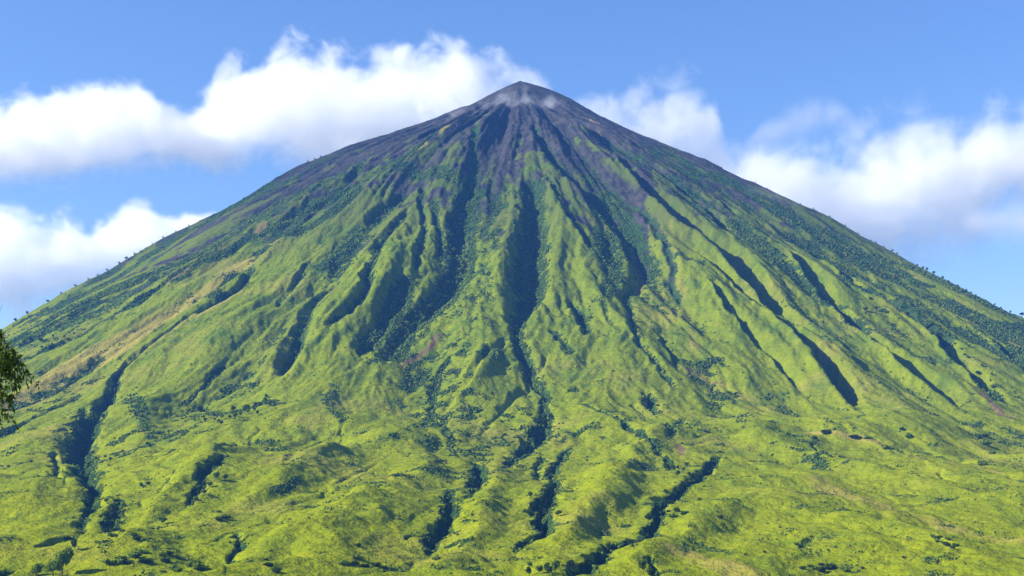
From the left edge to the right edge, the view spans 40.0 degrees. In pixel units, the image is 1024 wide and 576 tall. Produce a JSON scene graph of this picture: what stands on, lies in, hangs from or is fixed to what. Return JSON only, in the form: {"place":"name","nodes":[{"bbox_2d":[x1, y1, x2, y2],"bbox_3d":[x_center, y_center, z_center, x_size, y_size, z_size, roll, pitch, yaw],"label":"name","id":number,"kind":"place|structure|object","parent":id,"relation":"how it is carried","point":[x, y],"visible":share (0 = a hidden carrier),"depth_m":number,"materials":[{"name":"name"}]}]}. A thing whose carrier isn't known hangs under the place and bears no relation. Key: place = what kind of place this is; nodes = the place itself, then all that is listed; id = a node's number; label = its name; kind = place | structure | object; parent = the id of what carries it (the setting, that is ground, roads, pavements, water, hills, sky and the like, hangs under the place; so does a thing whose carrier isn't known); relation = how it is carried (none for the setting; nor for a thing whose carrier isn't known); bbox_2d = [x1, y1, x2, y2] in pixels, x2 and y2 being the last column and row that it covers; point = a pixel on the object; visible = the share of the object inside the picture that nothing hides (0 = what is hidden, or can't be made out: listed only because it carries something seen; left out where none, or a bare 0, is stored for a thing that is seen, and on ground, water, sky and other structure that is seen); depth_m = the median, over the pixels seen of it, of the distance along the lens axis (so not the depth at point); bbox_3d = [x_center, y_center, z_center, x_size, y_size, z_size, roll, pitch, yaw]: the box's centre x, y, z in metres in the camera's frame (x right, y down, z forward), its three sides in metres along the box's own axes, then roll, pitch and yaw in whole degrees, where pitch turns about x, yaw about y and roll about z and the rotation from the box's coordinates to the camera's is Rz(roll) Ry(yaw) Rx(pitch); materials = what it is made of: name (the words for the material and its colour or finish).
{"place":"outdoors","nodes":[
{"label":"outdoors","id":0,"kind":"place"},
{"bbox_2d":[0,81,1023,575],"bbox_3d":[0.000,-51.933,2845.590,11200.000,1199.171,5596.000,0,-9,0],"label":"mountain","id":1,"kind":"structure","parent":0,"point":[682,233],"depth_m":1931.39,"materials":[{"name":"green plant"}]},
{"bbox_2d":[0,306,39,430],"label":"leafy tree","id":2,"kind":"object","parent":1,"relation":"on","point":[6,357],"visible":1,"depth_m":26.05,"materials":[{"name":"green plant"}]},
{"bbox_2d":[30,563,43,575],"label":"tree","id":3,"kind":"object","parent":1,"relation":"on","point":[37,568],"visible":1,"depth_m":879.60,"materials":[{"name":"green plant"}]},
{"bbox_2d":[43,559,62,575],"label":"tree","id":4,"kind":"object","parent":1,"relation":"on","point":[52,566],"visible":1,"depth_m":869.68,"materials":[{"name":"green plant"}]},
{"bbox_2d":[54,545,73,574],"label":"tree","id":5,"kind":"object","parent":1,"relation":"on","point":[65,555],"visible":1,"depth_m":882.37,"materials":[{"name":"green plant"}]},
{"bbox_2d":[71,538,76,549],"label":"tree","id":6,"kind":"object","parent":1,"relation":"on","point":[73,543],"visible":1,"depth_m":938.46,"materials":[{"name":"green plant"}]},
{"bbox_2d":[114,557,125,563],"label":"shrub","id":7,"kind":"object","parent":1,"relation":"on","point":[118,560],"visible":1,"depth_m":902.54,"materials":[{"name":"green plant"}]},
{"bbox_2d":[115,555,127,561],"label":"shrub","id":8,"kind":"object","parent":1,"relation":"on","point":[124,557],"visible":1,"depth_m":907.77,"materials":[{"name":"green plant"}]},
{"bbox_2d":[123,560,131,563],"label":"shrub","id":9,"kind":"object","parent":1,"relation":"on","point":[127,561],"visible":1,"depth_m":903.68,"materials":[{"name":"green plant"}]},
{"bbox_2d":[128,551,141,557],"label":"shrub","id":10,"kind":"object","parent":1,"relation":"on","point":[134,554],"visible":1,"depth_m":916.61,"materials":[{"name":"green plant"}]},
{"bbox_2d":[137,548,148,553],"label":"shrub","id":11,"kind":"object","parent":1,"relation":"on","point":[142,551],"visible":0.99,"depth_m":930.12,"materials":[{"name":"green plant"}]},
{"bbox_2d":[137,557,153,562],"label":"shrub","id":12,"kind":"object","parent":1,"relation":"on","point":[145,560],"visible":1,"depth_m":908.38,"materials":[{"name":"green plant"}]},
{"bbox_2d":[158,516,166,524],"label":"tree","id":13,"kind":"object","parent":1,"relation":"on","point":[162,519],"visible":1,"depth_m":1092.52,"materials":[{"name":"green plant"}]},
{"bbox_2d":[158,551,166,556],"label":"shrub","id":14,"kind":"object","parent":1,"relation":"on","point":[162,553],"visible":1,"depth_m":927.14,"materials":[{"name":"green plant"}]},
{"bbox_2d":[160,557,170,562],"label":"shrub","id":15,"kind":"object","parent":1,"relation":"on","point":[165,559],"visible":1,"depth_m":916.34,"materials":[{"name":"green plant"}]},
{"bbox_2d":[165,550,173,554],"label":"shrub","id":16,"kind":"object","parent":1,"relation":"on","point":[169,552],"visible":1,"depth_m":931.88,"materials":[{"name":"green plant"}]},
{"bbox_2d":[173,566,181,572],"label":"shrub","id":17,"kind":"object","parent":1,"relation":"on","point":[178,569],"visible":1,"depth_m":797.56,"materials":[{"name":"green plant"}]},
{"bbox_2d":[187,560,202,566],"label":"shrub","id":18,"kind":"object","parent":1,"relation":"on","point":[189,563],"visible":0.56,"depth_m":917.75,"materials":[{"name":"green plant"}]},
{"bbox_2d":[191,562,200,567],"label":"shrub","id":19,"kind":"object","parent":1,"relation":"on","point":[196,564],"visible":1,"depth_m":825.42,"materials":[{"name":"green plant"}]},
{"bbox_2d":[192,563,209,568],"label":"shrub","id":20,"kind":"object","parent":1,"relation":"on","point":[202,565],"visible":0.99,"depth_m":826.38,"materials":[{"name":"green plant"}]},
{"bbox_2d":[213,472,219,479],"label":"tree","id":21,"kind":"object","parent":1,"relation":"on","point":[216,474],"visible":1,"depth_m":1257.08,"materials":[{"name":"green plant"}]},
{"bbox_2d":[220,514,228,518],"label":"shrub","id":22,"kind":"object","parent":1,"relation":"on","point":[225,516],"visible":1,"depth_m":1105.05,"materials":[{"name":"green plant"}]},
{"bbox_2d":[263,562,273,566],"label":"shrub","id":23,"kind":"object","parent":1,"relation":"on","point":[271,564],"visible":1,"depth_m":850.05,"materials":[{"name":"green plant"}]},
{"bbox_2d":[272,568,280,572],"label":"shrub","id":24,"kind":"object","parent":1,"relation":"on","point":[276,570],"visible":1,"depth_m":839.61,"materials":[{"name":"green plant"}]},
{"bbox_2d":[337,559,350,564],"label":"shrub","id":25,"kind":"object","parent":1,"relation":"on","point":[345,562],"visible":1,"depth_m":887.70,"materials":[{"name":"green plant"}]},
{"bbox_2d":[350,560,359,565],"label":"shrub","id":26,"kind":"object","parent":1,"relation":"on","point":[356,562],"visible":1,"depth_m":890.92,"materials":[{"name":"green plant"}]},
{"bbox_2d":[351,553,363,559],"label":"shrub","id":27,"kind":"object","parent":1,"relation":"on","point":[357,557],"visible":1,"depth_m":905.75,"materials":[{"name":"green plant"}]},
{"bbox_2d":[371,562,380,566],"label":"shrub","id":28,"kind":"object","parent":1,"relation":"on","point":[375,564],"visible":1,"depth_m":898.29,"materials":[{"name":"green plant"}]},
{"bbox_2d":[0,82,1023,575],"bbox_3d":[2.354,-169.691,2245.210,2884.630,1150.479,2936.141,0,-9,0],"label":"shrubbery","id":29,"kind":"object","parent":1,"relation":"on","point":[530,308],"visible":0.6,"depth_m":2149.87,"materials":[{"name":"green plant"}]},
{"bbox_2d":[525,565,531,575],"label":"tree","id":30,"kind":"object","parent":1,"relation":"on","point":[528,570],"visible":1,"depth_m":867.42,"materials":[{"name":"green plant"}]},
{"bbox_2d":[535,565,542,571],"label":"tree","id":31,"kind":"object","parent":1,"relation":"on","point":[540,568],"visible":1,"depth_m":864.59,"materials":[{"name":"green plant"}]},
{"bbox_2d":[545,566,552,574],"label":"tree","id":32,"kind":"object","parent":1,"relation":"on","point":[549,569],"visible":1,"depth_m":857.83,"materials":[{"name":"green plant"}]},
{"bbox_2d":[551,561,558,572],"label":"tree","id":33,"kind":"object","parent":1,"relation":"on","point":[555,565],"visible":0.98,"depth_m":870.12,"materials":[{"name":"green plant"}]},
{"bbox_2d":[567,559,573,569],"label":"tree","id":34,"kind":"object","parent":1,"relation":"on","point":[570,562],"visible":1,"depth_m":900.91,"materials":[{"name":"green plant"}]},
{"bbox_2d":[605,541,610,548],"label":"tree","id":35,"kind":"object","parent":1,"relation":"on","point":[607,544],"visible":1,"depth_m":1010.30,"materials":[{"name":"green plant"}]},
{"bbox_2d":[638,559,647,571],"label":"tree","id":36,"kind":"object","parent":1,"relation":"on","point":[641,564],"visible":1,"depth_m":877.73,"materials":[{"name":"green plant"}]},
{"bbox_2d":[668,513,677,517],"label":"shrub","id":37,"kind":"object","parent":1,"relation":"on","point":[673,515],"visible":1,"depth_m":1122.95,"materials":[{"name":"green plant"}]},
{"bbox_2d":[815,566,825,571],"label":"shrub","id":38,"kind":"object","parent":1,"relation":"on","point":[821,568],"visible":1,"depth_m":922.91,"materials":[{"name":"green plant"}]},
{"bbox_2d":[820,429,831,433],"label":"shrub","id":39,"kind":"object","parent":1,"relation":"on","point":[826,430],"visible":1,"depth_m":1661.83,"materials":[{"name":"green plant"}]},
{"bbox_2d":[823,565,832,569],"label":"shrub","id":40,"kind":"object","parent":1,"relation":"on","point":[827,567],"visible":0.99,"depth_m":930.12,"materials":[{"name":"green plant"}]},
{"bbox_2d":[825,563,836,567],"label":"shrub","id":41,"kind":"object","parent":1,"relation":"on","point":[831,564],"visible":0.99,"depth_m":933.28,"materials":[{"name":"green plant"}]},
{"bbox_2d":[848,434,861,438],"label":"shrub","id":42,"kind":"object","parent":1,"relation":"on","point":[856,437],"visible":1,"depth_m":1634.39,"materials":[{"name":"green plant"}]},
{"bbox_2d":[882,444,891,449],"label":"shrub","id":43,"kind":"object","parent":1,"relation":"on","point":[884,447],"visible":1,"depth_m":1571.55,"materials":[{"name":"green plant"}]},
{"bbox_2d":[980,440,989,444],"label":"shrub","id":44,"kind":"object","parent":1,"relation":"on","point":[985,442],"visible":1,"depth_m":1682.61,"materials":[{"name":"green plant"}]},
{"bbox_2d":[0,0,1023,328],"label":"sky","id":45,"kind":"structure","parent":0,"point":[125,125],"materials":[{"name":"blue"}]}
]}

